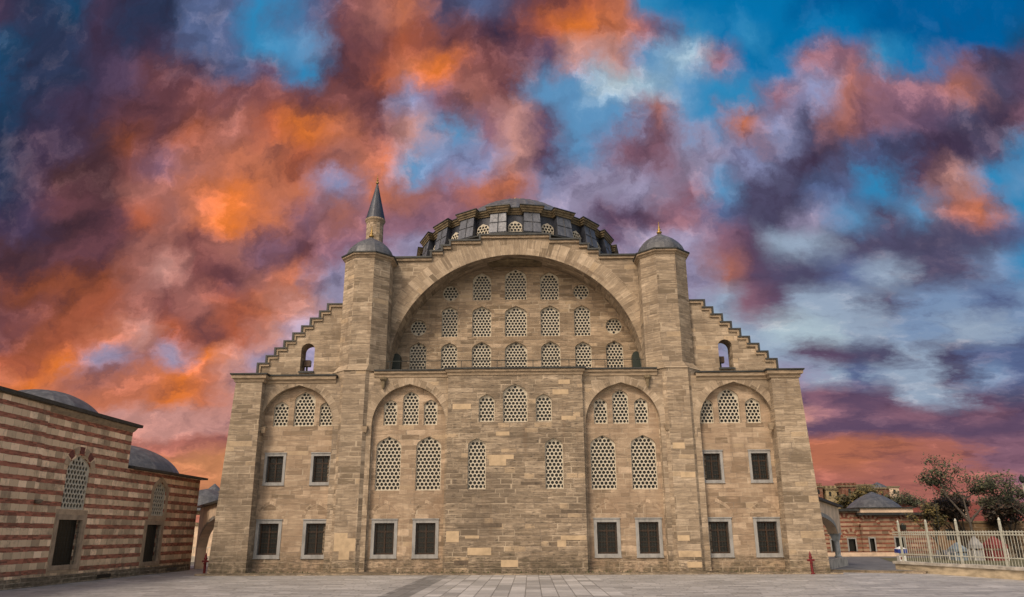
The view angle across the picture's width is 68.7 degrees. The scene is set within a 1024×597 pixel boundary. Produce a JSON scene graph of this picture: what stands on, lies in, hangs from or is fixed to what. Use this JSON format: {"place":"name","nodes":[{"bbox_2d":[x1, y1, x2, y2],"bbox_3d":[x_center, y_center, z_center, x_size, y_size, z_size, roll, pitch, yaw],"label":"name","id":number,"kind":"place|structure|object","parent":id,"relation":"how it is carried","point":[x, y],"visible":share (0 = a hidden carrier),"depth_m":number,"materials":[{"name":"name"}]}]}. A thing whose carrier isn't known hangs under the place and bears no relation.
{"place":"outdoors","nodes":[
{"label":"outdoors","id":0,"kind":"place"},
{"bbox_2d":[191,547,210,561],"bbox_3d":[-28.251,21.647,63.270,6.000,1.150,0.300,-1,-17,1],"label":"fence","id":1,"kind":"object","parent":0,"point":[192,558],"visible":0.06,"depth_m":63.03,"materials":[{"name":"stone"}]},
{"bbox_2d":[196,489,218,514],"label":"roof","id":2,"kind":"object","parent":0,"point":[205,496],"visible":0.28,"depth_m":68.83,"materials":[{"name":"grey metal"}]},
{"bbox_2d":[0,565,1023,596],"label":"plaza","id":3,"kind":"structure","parent":0,"point":[187,583],"depth_m":32.57,"materials":[{"name":"grey stone"}]},
{"bbox_2d":[0,386,207,590],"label":"striped building","id":4,"kind":"structure","parent":3,"relation":"on","point":[88,492],"depth_m":37.63,"materials":[{"name":"brick"}]},
{"bbox_2d":[47,514,86,570],"bbox_3d":[-21.677,11.792,36.265,0.335,2.536,2.460,-1,-17,1],"label":"barred window","id":5,"kind":"structure","parent":4,"relation":"in","point":[65,527],"depth_m":36.50,"materials":[{"name":"metal"}]},
{"bbox_2d":[61,456,88,509],"bbox_3d":[-21.715,9.095,37.132,0.180,2.621,1.997,-1,-17,1],"label":"lattice window","id":6,"kind":"structure","parent":4,"relation":"in","point":[76,480],"depth_m":37.24,"materials":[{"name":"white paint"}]},
{"bbox_2d":[97,573,110,577],"bbox_3d":[-21.169,14.388,38.846,0.019,0.180,1.300,-1,-17,1],"label":"drain slot","id":7,"kind":"object","parent":4,"relation":"attached to","point":[103,575],"visible":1,"depth_m":38.79,"materials":[{"name":"black"}]},
{"bbox_2d":[140,521,163,565],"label":"barred window","id":8,"kind":"structure","parent":4,"relation":"in","point":[150,533],"depth_m":44.79,"materials":[{"name":"metal"}]},
{"bbox_2d":[151,483,164,515],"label":"lattice window","id":9,"kind":"structure","parent":4,"relation":"in","point":[159,494],"depth_m":45.57,"materials":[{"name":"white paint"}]},
{"bbox_2d":[202,553,208,572],"bbox_3d":[-17.676,15.275,43.127,0.380,1.180,0.287,-1,-17,1],"label":"hydrant","id":10,"kind":"object","parent":3,"relation":"on","point":[205,560],"visible":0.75,"depth_m":43.12,"materials":[{"name":"red metal"}]},
{"bbox_2d":[194,500,217,568],"bbox_3d":[-19.129,15.278,47.799,1.100,4.380,9.450,9,-20,-28],"label":"archway","id":11,"kind":"object","parent":3,"relation":"on","point":[207,519],"visible":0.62,"depth_m":50.40,"materials":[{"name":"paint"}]},
{"bbox_2d":[379,575,449,596],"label":"paving band","id":12,"kind":"object","parent":3,"relation":"on","point":[411,589],"visible":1,"depth_m":32.00,"materials":[{"name":"grey stone"}]},
{"bbox_2d":[194,571,842,575],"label":"kerb","id":13,"kind":"structure","parent":3,"relation":"on","point":[373,573],"depth_m":41.30,"materials":[{"name":"stone"}]},
{"bbox_2d":[246,570,789,572],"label":"weeds","id":14,"kind":"object","parent":13,"relation":"on","point":[526,572],"visible":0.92,"depth_m":41.77,"materials":[{"name":"green plant"}]},
{"bbox_2d":[807,551,814,573],"bbox_3d":[16.445,14.514,41.144,0.380,1.180,0.287,-2,-17,1],"label":"hydrant","id":15,"kind":"object","parent":3,"relation":"on","point":[810,559],"visible":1,"depth_m":41.12,"materials":[{"name":"red metal"}]},
{"bbox_2d":[818,497,847,568],"bbox_3d":[18.510,14.431,47.044,3.250,5.050,8.000,-11,-20,31],"label":"archway","id":16,"kind":"object","parent":3,"relation":"on","point":[830,515],"visible":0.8,"depth_m":47.81,"materials":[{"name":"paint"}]},
{"bbox_2d":[892,517,1023,579],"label":"fence","id":17,"kind":"object","parent":3,"relation":"on","point":[1000,571],"visible":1,"depth_m":39.07,"materials":[{"name":"white metal"}]},
{"bbox_2d":[0,0,1023,521],"label":"sky","id":18,"kind":"structure","parent":0,"point":[185,185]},
{"bbox_2d":[410,575,626,596],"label":"path","id":19,"kind":"structure","parent":0,"point":[522,586],"depth_m":31.92,"materials":[{"name":"grey stone"}]},
{"bbox_2d":[828,550,957,570],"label":"road","id":20,"kind":"structure","parent":0,"point":[867,563],"depth_m":53.34,"materials":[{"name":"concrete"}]},
{"bbox_2d":[830,569,925,573],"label":"road kerb","id":21,"kind":"structure","parent":20,"relation":"on","point":[882,571],"depth_m":41.80,"materials":[{"name":"stone"}]},
{"bbox_2d":[891,491,926,507],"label":"tree","id":22,"kind":"object","parent":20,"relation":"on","point":[912,502],"visible":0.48,"depth_m":94.69,"materials":[{"name":"green plant"}]},
{"bbox_2d":[894,546,906,560],"bbox_3d":[29.184,19.136,56.164,0.682,1.042,0.620,-1,-17,1],"label":"kiosk","id":23,"kind":"object","parent":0,"point":[898,550],"visible":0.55,"depth_m":55.97,"materials":[{"name":"white paint"}]},
{"bbox_2d":[882,557,1023,566],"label":"garden","id":24,"kind":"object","parent":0,"point":[1020,564],"visible":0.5,"depth_m":54.18,"materials":[{"name":"soil"}]},
{"bbox_2d":[904,501,950,558],"bbox_3d":[32.340,18.054,58.046,3.123,4.452,2.328,-1,-17,1],"label":"tree","id":25,"kind":"object","parent":24,"relation":"on","point":[928,514],"visible":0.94,"depth_m":57.99,"materials":[{"name":"green plant"}]},
{"bbox_2d":[932,484,944,560],"bbox_3d":[32.594,16.903,56.787,0.579,5.650,0.106,-1,-17,1],"label":"street lamp","id":26,"kind":"object","parent":24,"relation":"on","point":[935,487],"visible":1,"depth_m":56.99,"materials":[{"name":"metal"}]},
{"bbox_2d":[916,490,977,552],"bbox_3d":[36.595,18.690,62.270,4.653,5.736,5.613,-1,-17,1],"label":"tree","id":27,"kind":"object","parent":24,"relation":"on","point":[949,509],"visible":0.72,"depth_m":61.70,"materials":[{"name":"green plant"}]},
{"bbox_2d":[948,542,968,560],"bbox_3d":[33.694,19.113,56.581,1.000,1.300,1.000,-1,-17,1],"label":"market tent","id":28,"kind":"object","parent":24,"relation":"on","point":[957,550],"visible":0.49,"depth_m":56.20,"materials":[{"name":"grey fabric"}]},
{"bbox_2d":[914,452,1015,549],"bbox_3d":[35.933,16.261,58.959,7.454,8.408,4.892,-13,-21,35],"label":"tree","id":29,"kind":"object","parent":24,"relation":"on","point":[934,480],"visible":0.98,"depth_m":59.28,"materials":[{"name":"green plant"}]},
{"bbox_2d":[968,536,984,560],"bbox_3d":[34.781,18.737,56.148,0.750,1.750,0.750,-1,-17,1],"label":"market tent","id":30,"kind":"object","parent":24,"relation":"on","point":[976,545],"visible":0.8,"depth_m":55.89,"materials":[{"name":"white fabric"}]},
{"bbox_2d":[967,469,1023,515],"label":"tree","id":31,"kind":"object","parent":24,"relation":"on","point":[1019,493],"visible":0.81,"depth_m":58.90,"materials":[{"name":"green plant"}]},
{"bbox_2d":[1018,474,1023,489],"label":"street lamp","id":32,"kind":"object","parent":24,"relation":"on","point":[1021,478],"visible":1,"depth_m":56.48,"materials":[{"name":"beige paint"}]},
{"bbox_2d":[982,536,1009,560],"bbox_3d":[36.180,18.722,56.117,1.250,1.750,1.250,-1,-17,1],"label":"market tent","id":33,"kind":"object","parent":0,"point":[993,545],"visible":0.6,"depth_m":55.63,"materials":[{"name":"red fabric"}]},
{"label":"ground","id":34,"kind":"structure","parent":0,"visible":0},
{"bbox_2d":[192,522,212,555],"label":"building","id":35,"kind":"structure","parent":34,"relation":"on","point":[195,538],"depth_m":78.30,"materials":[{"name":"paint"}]},
{"bbox_2d":[208,484,219,491],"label":"dome","id":36,"kind":"structure","parent":34,"relation":"on","point":[215,487],"depth_m":90.68,"materials":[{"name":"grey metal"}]},
{"bbox_2d":[207,178,830,573],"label":"mosque","id":37,"kind":"structure","parent":34,"relation":"on","point":[515,385],"depth_m":44.87,"materials":[{"name":"stone"}]},
{"bbox_2d":[252,519,282,558],"bbox_3d":[-14.188,14.008,43.624,1.580,2.202,0.375,-1,-17,1],"label":"barred window","id":38,"kind":"structure","parent":37,"relation":"in","point":[267,540],"depth_m":43.66,"materials":[{"name":"grey stone"}]},
{"bbox_2d":[262,452,286,485],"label":"barred window","id":39,"kind":"structure","parent":37,"relation":"in","point":[274,463],"depth_m":44.84,"materials":[{"name":"grey stone"}]},
{"bbox_2d":[273,402,288,425],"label":"lattice window","id":40,"kind":"structure","parent":37,"relation":"in","point":[281,412],"depth_m":45.84,"materials":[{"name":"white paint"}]},
{"bbox_2d":[294,392,315,425],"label":"lattice window","id":41,"kind":"structure","parent":37,"relation":"in","point":[304,415],"depth_m":45.88,"materials":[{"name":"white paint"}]},
{"bbox_2d":[303,360,311,370],"bbox_3d":[-13.082,4.374,47.828,0.440,0.820,0.320,-1,-17,1],"label":"box lamp","id":42,"kind":"object","parent":37,"relation":"on","point":[306,363],"visible":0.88,"depth_m":47.75,"materials":[{"name":"metal"}]},
{"bbox_2d":[300,519,325,558],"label":"barred window","id":43,"kind":"structure","parent":37,"relation":"in","point":[312,534],"depth_m":43.61,"materials":[{"name":"grey stone"}]},
{"bbox_2d":[309,452,330,484],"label":"barred window","id":44,"kind":"structure","parent":37,"relation":"in","point":[319,467],"depth_m":44.80,"materials":[{"name":"grey stone"}]},
{"bbox_2d":[319,402,331,425],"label":"lattice window","id":45,"kind":"structure","parent":37,"relation":"in","point":[325,412],"depth_m":45.77,"materials":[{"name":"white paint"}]},
{"bbox_2d":[369,519,397,558],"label":"barred window","id":46,"kind":"structure","parent":37,"relation":"in","point":[383,545],"depth_m":43.52,"materials":[{"name":"grey stone"}]},
{"bbox_2d":[375,437,400,490],"bbox_3d":[-7.375,9.881,44.827,1.488,3.171,0.180,-1,-17,1],"label":"lattice window","id":47,"kind":"structure","parent":37,"relation":"in","point":[388,458],"depth_m":44.79,"materials":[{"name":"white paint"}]},
{"bbox_2d":[384,400,396,424],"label":"lattice window","id":48,"kind":"structure","parent":37,"relation":"in","point":[390,408],"depth_m":45.72,"materials":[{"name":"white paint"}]},
{"bbox_2d":[392,353,401,368],"bbox_3d":[-7.656,4.647,49.706,0.520,1.920,0.548,-1,-17,1],"label":"terrace door","id":49,"kind":"structure","parent":37,"relation":"in","point":[396,365],"depth_m":49.59,"materials":[{"name":"black paint"}]},
{"bbox_2d":[403,392,418,424],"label":"lattice window","id":50,"kind":"structure","parent":37,"relation":"in","point":[411,400],"depth_m":45.75,"materials":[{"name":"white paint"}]},
{"bbox_2d":[409,343,426,368],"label":"lattice window","id":51,"kind":"structure","parent":37,"relation":"in","point":[418,352],"depth_m":50.43,"materials":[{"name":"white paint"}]},
{"bbox_2d":[411,321,426,335],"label":"lattice window","id":52,"kind":"structure","parent":37,"relation":"in","point":[418,328],"depth_m":50.99,"materials":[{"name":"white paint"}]},
{"bbox_2d":[411,518,438,558],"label":"barred window","id":53,"kind":"structure","parent":37,"relation":"in","point":[425,531],"depth_m":43.44,"materials":[{"name":"grey stone"}]},
{"bbox_2d":[415,436,440,490],"bbox_3d":[-4.976,9.854,44.774,1.488,3.171,0.180,-1,-17,1],"label":"lattice window","id":54,"kind":"structure","parent":37,"relation":"in","point":[428,455],"depth_m":44.75,"materials":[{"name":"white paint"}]},
{"bbox_2d":[424,400,437,424],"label":"lattice window","id":55,"kind":"structure","parent":37,"relation":"in","point":[430,407],"depth_m":45.66,"materials":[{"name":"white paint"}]},
{"bbox_2d":[441,343,456,368],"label":"lattice window","id":56,"kind":"structure","parent":37,"relation":"in","point":[449,351],"depth_m":50.39,"materials":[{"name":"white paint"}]},
{"bbox_2d":[442,307,457,336],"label":"lattice window","id":57,"kind":"structure","parent":37,"relation":"in","point":[449,316],"depth_m":51.08,"materials":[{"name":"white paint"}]},
{"bbox_2d":[443,286,458,300],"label":"lattice window","id":58,"kind":"structure","parent":37,"relation":"in","point":[450,293],"depth_m":51.69,"materials":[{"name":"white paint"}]},
{"bbox_2d":[468,439,485,488],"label":"lattice window","id":59,"kind":"structure","parent":37,"relation":"in","point":[476,448],"depth_m":44.07,"materials":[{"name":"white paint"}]},
{"bbox_2d":[472,342,490,366],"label":"lattice window","id":60,"kind":"structure","parent":37,"relation":"in","point":[481,351],"depth_m":50.35,"materials":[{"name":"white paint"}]},
{"bbox_2d":[472,307,490,336],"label":"lattice window","id":61,"kind":"structure","parent":37,"relation":"in","point":[481,317],"depth_m":51.03,"materials":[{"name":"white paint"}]},
{"bbox_2d":[473,273,490,299],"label":"lattice window","id":62,"kind":"structure","parent":37,"relation":"in","point":[482,282],"depth_m":51.79,"materials":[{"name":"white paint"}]},
{"bbox_2d":[477,224,488,234],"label":"drum window","id":63,"kind":"structure","parent":37,"relation":"in","point":[483,229],"depth_m":52.57,"materials":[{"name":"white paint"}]},
{"bbox_2d":[479,395,494,421],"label":"lattice window","id":64,"kind":"structure","parent":37,"relation":"in","point":[486,403],"depth_m":45.04,"materials":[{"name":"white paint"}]},
{"bbox_2d":[508,221,521,231],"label":"drum window","id":65,"kind":"structure","parent":37,"relation":"in","point":[514,226],"depth_m":52.04,"materials":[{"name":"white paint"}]},
{"bbox_2d":[503,384,527,421],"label":"lattice window","id":66,"kind":"structure","parent":37,"relation":"in","point":[514,396],"depth_m":45.10,"materials":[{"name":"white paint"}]},
{"bbox_2d":[505,342,526,366],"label":"lattice window","id":67,"kind":"structure","parent":37,"relation":"in","point":[515,351],"depth_m":50.30,"materials":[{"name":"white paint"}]},
{"bbox_2d":[505,307,526,336],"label":"lattice window","id":68,"kind":"structure","parent":37,"relation":"in","point":[515,317],"depth_m":50.98,"materials":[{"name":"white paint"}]},
{"bbox_2d":[505,269,526,299],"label":"lattice window","id":69,"kind":"structure","parent":37,"relation":"in","point":[515,280],"depth_m":51.75,"materials":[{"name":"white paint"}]},
{"bbox_2d":[536,394,551,420],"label":"lattice window","id":70,"kind":"structure","parent":37,"relation":"in","point":[543,402],"depth_m":44.98,"materials":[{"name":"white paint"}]},
{"bbox_2d":[541,223,553,234],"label":"drum window","id":71,"kind":"structure","parent":37,"relation":"in","point":[546,228],"depth_m":52.48,"materials":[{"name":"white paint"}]},
{"bbox_2d":[540,273,558,299],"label":"lattice window","id":72,"kind":"structure","parent":37,"relation":"in","point":[549,282],"depth_m":51.68,"materials":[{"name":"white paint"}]},
{"bbox_2d":[540,306,559,335],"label":"lattice window","id":73,"kind":"structure","parent":37,"relation":"in","point":[550,316],"depth_m":50.94,"materials":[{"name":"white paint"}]},
{"bbox_2d":[541,342,560,366],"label":"lattice window","id":74,"kind":"structure","parent":37,"relation":"in","point":[550,352],"depth_m":50.23,"materials":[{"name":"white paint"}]},
{"bbox_2d":[545,438,563,488],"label":"lattice window","id":75,"kind":"structure","parent":37,"relation":"in","point":[554,476],"depth_m":43.98,"materials":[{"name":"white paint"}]},
{"bbox_2d":[573,231,580,237],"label":"drum window","id":76,"kind":"structure","parent":37,"relation":"in","point":[575,234],"depth_m":53.87,"materials":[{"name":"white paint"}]},
{"bbox_2d":[573,285,588,299],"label":"lattice window","id":77,"kind":"structure","parent":37,"relation":"in","point":[581,292],"depth_m":51.49,"materials":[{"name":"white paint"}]},
{"bbox_2d":[574,306,590,335],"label":"lattice window","id":78,"kind":"structure","parent":37,"relation":"in","point":[581,314],"depth_m":50.88,"materials":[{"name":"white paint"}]},
{"bbox_2d":[575,342,591,367],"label":"lattice window","id":79,"kind":"structure","parent":37,"relation":"in","point":[582,350],"depth_m":50.19,"materials":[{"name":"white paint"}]},
{"bbox_2d":[594,398,607,423],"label":"lattice window","id":80,"kind":"structure","parent":37,"relation":"in","point":[600,406],"depth_m":45.43,"materials":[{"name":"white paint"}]},
{"bbox_2d":[590,435,616,489],"bbox_3d":[5.421,9.741,44.548,1.488,3.171,0.180,-1,-17,1],"label":"lattice window","id":81,"kind":"structure","parent":37,"relation":"in","point":[602,449],"depth_m":44.51,"materials":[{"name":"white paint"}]},
{"bbox_2d":[593,518,621,557],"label":"barred window","id":82,"kind":"structure","parent":37,"relation":"in","point":[607,537],"depth_m":43.22,"materials":[{"name":"grey stone"}]},
{"bbox_2d":[606,319,621,333],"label":"lattice window","id":83,"kind":"structure","parent":37,"relation":"in","point":[613,326],"depth_m":50.70,"materials":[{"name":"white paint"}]},
{"bbox_2d":[606,341,623,366],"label":"lattice window","id":84,"kind":"structure","parent":37,"relation":"in","point":[614,350],"depth_m":50.15,"materials":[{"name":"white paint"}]},
{"bbox_2d":[612,390,628,423],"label":"lattice window","id":85,"kind":"structure","parent":37,"relation":"in","point":[620,410],"depth_m":45.47,"materials":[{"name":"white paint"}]},
{"bbox_2d":[631,351,640,366],"bbox_3d":[8.199,4.474,49.361,0.520,1.920,0.548,-1,-17,1],"label":"terrace door","id":86,"kind":"structure","parent":37,"relation":"in","point":[635,363],"depth_m":49.24,"materials":[{"name":"black paint"}]},
{"bbox_2d":[634,398,647,422],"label":"lattice window","id":87,"kind":"structure","parent":37,"relation":"in","point":[640,405],"depth_m":45.38,"materials":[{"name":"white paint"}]},
{"bbox_2d":[631,435,657,488],"bbox_3d":[7.821,9.715,44.496,1.488,3.171,0.180,-1,-17,1],"label":"lattice window","id":88,"kind":"structure","parent":37,"relation":"in","point":[643,449],"depth_m":44.46,"materials":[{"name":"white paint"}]},
{"bbox_2d":[634,517,663,557],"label":"barred window","id":89,"kind":"structure","parent":37,"relation":"in","point":[649,537],"depth_m":43.19,"materials":[{"name":"grey stone"}]},
{"bbox_2d":[700,399,713,422],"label":"lattice window","id":90,"kind":"structure","parent":37,"relation":"in","point":[707,408],"depth_m":45.27,"materials":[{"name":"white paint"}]},
{"bbox_2d":[702,450,724,482],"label":"barred window","id":91,"kind":"structure","parent":37,"relation":"in","point":[714,471],"depth_m":44.28,"materials":[{"name":"grey stone"}]},
{"bbox_2d":[707,517,734,557],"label":"barred window","id":92,"kind":"structure","parent":37,"relation":"in","point":[721,527],"depth_m":43.09,"materials":[{"name":"grey stone"}]},
{"bbox_2d":[719,356,724,366],"bbox_3d":[13.171,4.087,47.256,0.440,0.820,0.320,-1,-17,1],"label":"box lamp","id":93,"kind":"object","parent":37,"relation":"on","point":[721,360],"visible":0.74,"depth_m":47.16,"materials":[{"name":"metal"}]},
{"bbox_2d":[717,389,739,422],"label":"lattice window","id":94,"kind":"structure","parent":37,"relation":"in","point":[728,405],"depth_m":45.33,"materials":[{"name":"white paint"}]},
{"bbox_2d":[745,398,760,422],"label":"lattice window","id":95,"kind":"structure","parent":37,"relation":"in","point":[752,408],"depth_m":45.21,"materials":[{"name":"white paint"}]},
{"bbox_2d":[747,449,773,482],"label":"barred window","id":96,"kind":"structure","parent":37,"relation":"in","point":[760,467],"depth_m":44.22,"materials":[{"name":"grey stone"}]},
{"bbox_2d":[752,517,783,556],"bbox_3d":[14.663,13.693,42.996,1.580,2.202,0.375,-1,-17,1],"label":"barred window","id":97,"kind":"structure","parent":37,"relation":"in","point":[767,530],"depth_m":43.03,"materials":[{"name":"grey stone"}]},
{"bbox_2d":[816,483,823,497],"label":"chimney block","id":98,"kind":"structure","parent":34,"relation":"on","point":[819,489],"depth_m":134.57,"materials":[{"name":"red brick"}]},
{"bbox_2d":[822,486,840,508],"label":"building","id":99,"kind":"structure","parent":34,"relation":"on","point":[829,492],"depth_m":134.39,"materials":[{"name":"stone"}]},
{"bbox_2d":[834,483,857,506],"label":"brick tower","id":100,"kind":"structure","parent":34,"relation":"on","point":[846,488],"depth_m":133.10,"materials":[{"name":"brick"}]},
{"bbox_2d":[833,484,895,508],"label":"tree","id":101,"kind":"object","parent":34,"relation":"on","point":[843,500],"visible":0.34,"depth_m":119.54,"materials":[{"name":"green plant"}]},
{"bbox_2d":[823,492,936,556],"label":"school building","id":102,"kind":"structure","parent":34,"relation":"on","point":[868,523],"depth_m":68.13,"materials":[{"name":"brick"}]},
{"bbox_2d":[830,539,840,551],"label":"window frame","id":103,"kind":"structure","parent":102,"relation":"in","point":[831,541],"depth_m":68.16,"materials":[{"name":"grey stone"}]},
{"bbox_2d":[847,538,857,550],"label":"window frame","id":104,"kind":"structure","parent":102,"relation":"in","point":[850,541],"depth_m":68.17,"materials":[{"name":"grey stone"}]},
{"bbox_2d":[868,537,876,550],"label":"window frame","id":105,"kind":"structure","parent":102,"relation":"in","point":[871,543],"depth_m":67.80,"materials":[{"name":"grey stone"}]},
{"bbox_2d":[872,482,889,495],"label":"brick tower","id":106,"kind":"structure","parent":34,"relation":"on","point":[882,487],"depth_m":132.84,"materials":[{"name":"stone"}]},
{"bbox_2d":[886,486,899,497],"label":"building","id":107,"kind":"structure","parent":34,"relation":"on","point":[895,488],"depth_m":137.62,"materials":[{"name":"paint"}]},
{"bbox_2d":[882,489,919,506],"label":"tree","id":108,"kind":"object","parent":34,"relation":"on","point":[902,496],"visible":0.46,"depth_m":94.15,"materials":[{"name":"green plant"}]},
{"bbox_2d":[900,502,1023,549],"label":"long building","id":109,"kind":"structure","parent":34,"relation":"on","point":[979,517],"depth_m":89.71,"materials":[{"name":"red brick"}]},
{"bbox_2d":[945,529,954,539],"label":"window","id":110,"kind":"structure","parent":109,"relation":"in","point":[947,537],"depth_m":89.33,"materials":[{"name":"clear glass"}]},
{"bbox_2d":[951,521,1023,556],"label":"garden wall","id":111,"kind":"structure","parent":34,"relation":"on","point":[980,525],"depth_m":64.45,"materials":[{"name":"stone"}]},
{"bbox_2d":[972,490,1023,556],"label":"tree","id":112,"kind":"object","parent":34,"relation":"on","point":[993,514],"visible":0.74,"depth_m":62.78,"materials":[{"name":"green plant"}]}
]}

